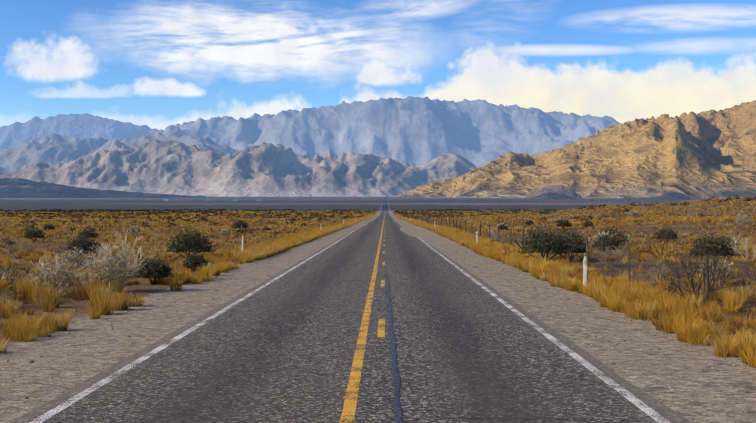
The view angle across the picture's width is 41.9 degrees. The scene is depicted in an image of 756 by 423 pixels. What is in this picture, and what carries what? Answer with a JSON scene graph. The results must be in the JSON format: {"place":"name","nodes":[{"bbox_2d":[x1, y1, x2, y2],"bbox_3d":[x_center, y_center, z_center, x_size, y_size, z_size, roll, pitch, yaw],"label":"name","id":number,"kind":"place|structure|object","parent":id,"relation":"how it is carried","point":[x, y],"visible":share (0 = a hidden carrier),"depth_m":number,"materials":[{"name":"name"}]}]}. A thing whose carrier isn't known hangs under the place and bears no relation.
{"place":"outdoors","nodes":[
{"label":"outdoors","id":0,"kind":"place"},
{"bbox_2d":[0,113,157,148],"bbox_3d":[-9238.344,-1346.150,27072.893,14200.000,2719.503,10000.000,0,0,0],"label":"mountain range","id":1,"kind":"structure","parent":0,"point":[79,126],"depth_m":26746.97,"materials":[{"name":"blue stone"}]},
{"bbox_2d":[0,177,205,197],"bbox_3d":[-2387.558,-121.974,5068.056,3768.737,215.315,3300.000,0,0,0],"label":"foothills","id":2,"kind":"structure","parent":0,"point":[17,188],"depth_m":4355.15,"materials":[{"name":"grey stone"}]},
{"bbox_2d":[0,132,237,172],"bbox_3d":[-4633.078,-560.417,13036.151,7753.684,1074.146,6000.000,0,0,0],"label":"mountain range","id":3,"kind":"structure","parent":0,"point":[51,149],"depth_m":12725.98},
{"bbox_2d":[0,139,476,196],"bbox_3d":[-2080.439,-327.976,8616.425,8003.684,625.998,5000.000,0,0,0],"label":"mountain range","id":4,"kind":"structure","parent":0,"point":[262,169],"depth_m":7361.36,"materials":[{"name":"grey stone"}]},
{"bbox_2d":[10,197,691,422],"bbox_3d":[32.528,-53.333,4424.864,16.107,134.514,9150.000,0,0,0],"label":"road asphalt","id":5,"kind":"structure","parent":0,"point":[292,362],"depth_m":14.66,"materials":[{"name":"grey asphalt"}]},
{"bbox_2d":[53,252,643,422],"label":"road crack sealant","id":6,"kind":"object","parent":5,"relation":"on","point":[396,402],"visible":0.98,"depth_m":13.79,"materials":[{"name":"black asphalt"}]},
{"bbox_2d":[29,218,669,422],"bbox_3d":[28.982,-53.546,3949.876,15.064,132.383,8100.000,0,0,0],"label":"road edge lines","id":7,"kind":"structure","parent":5,"relation":"on","point":[573,354],"depth_m":14.75,"materials":[{"name":"white paint"}]},
{"bbox_2d":[339,216,384,422],"bbox_3d":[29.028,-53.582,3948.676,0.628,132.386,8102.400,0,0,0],"label":"road centre lines","id":8,"kind":"structure","parent":5,"relation":"on","point":[348,406],"depth_m":15.35,"materials":[{"name":"yellow paint"}]},
{"bbox_2d":[0,197,755,422],"bbox_3d":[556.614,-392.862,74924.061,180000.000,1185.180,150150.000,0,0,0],"label":"terrain","id":9,"kind":"structure","parent":0,"point":[729,401],"depth_m":23.35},
{"bbox_2d":[0,250,750,421],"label":"shoulder stones","id":10,"kind":"object","parent":9,"relation":"on","point":[129,336],"visible":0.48,"depth_m":19.77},
{"bbox_2d":[0,197,755,367],"bbox_3d":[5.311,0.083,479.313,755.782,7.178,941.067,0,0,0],"label":"dry grass tufts","id":11,"kind":"object","parent":9,"relation":"on","point":[664,309],"visible":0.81,"depth_m":45.19,"materials":[{"name":"yellow plant"}]},
{"bbox_2d":[407,215,755,300],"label":"wire fence","id":12,"kind":"object","parent":9,"relation":"on","point":[498,239],"visible":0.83,"depth_m":38.27,"materials":[{"name":"grey metal"}]},
{"bbox_2d":[583,256,586,288],"bbox_3d":[5.831,1.809,27.787,0.088,1.090,0.035,0,0,0],"label":"delineator post","id":13,"kind":"object","parent":9,"relation":"on","point":[584,270],"visible":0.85,"depth_m":27.78,"materials":[{"name":"white plastic"}]},
{"bbox_2d":[0,194,755,319],"bbox_3d":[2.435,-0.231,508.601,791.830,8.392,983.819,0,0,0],"label":"shrub","id":14,"kind":"object","parent":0,"point":[726,249],"depth_m":46.04,"materials":[{"name":"green plant"}]},
{"bbox_2d":[0,0,755,129],"label":"sky","id":15,"kind":"structure","parent":0,"point":[157,64],"materials":[{"name":"blue"}]},
{"bbox_2d":[150,96,619,166],"bbox_3d":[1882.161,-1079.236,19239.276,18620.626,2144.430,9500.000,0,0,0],"label":"mountain range","id":16,"kind":"structure","parent":0,"point":[424,130],"depth_m":17333.20,"materials":[{"name":"blue stone"}]},
{"bbox_2d":[524,184,580,198],"bbox_3d":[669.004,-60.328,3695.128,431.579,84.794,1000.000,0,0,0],"label":"foothill","id":17,"kind":"object","parent":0,"point":[559,191],"depth_m":3534.01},
{"bbox_2d":[393,100,755,197],"bbox_3d":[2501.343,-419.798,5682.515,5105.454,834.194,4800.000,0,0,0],"label":"hills","id":18,"kind":"structure","parent":0,"point":[707,154],"depth_m":4362.74,"materials":[{"name":"brown stone"}]},
{"bbox_2d":[654,192,689,199],"bbox_3d":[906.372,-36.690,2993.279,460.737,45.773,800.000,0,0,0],"label":"foothill","id":19,"kind":"object","parent":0,"point":[672,196],"depth_m":2877.49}
]}

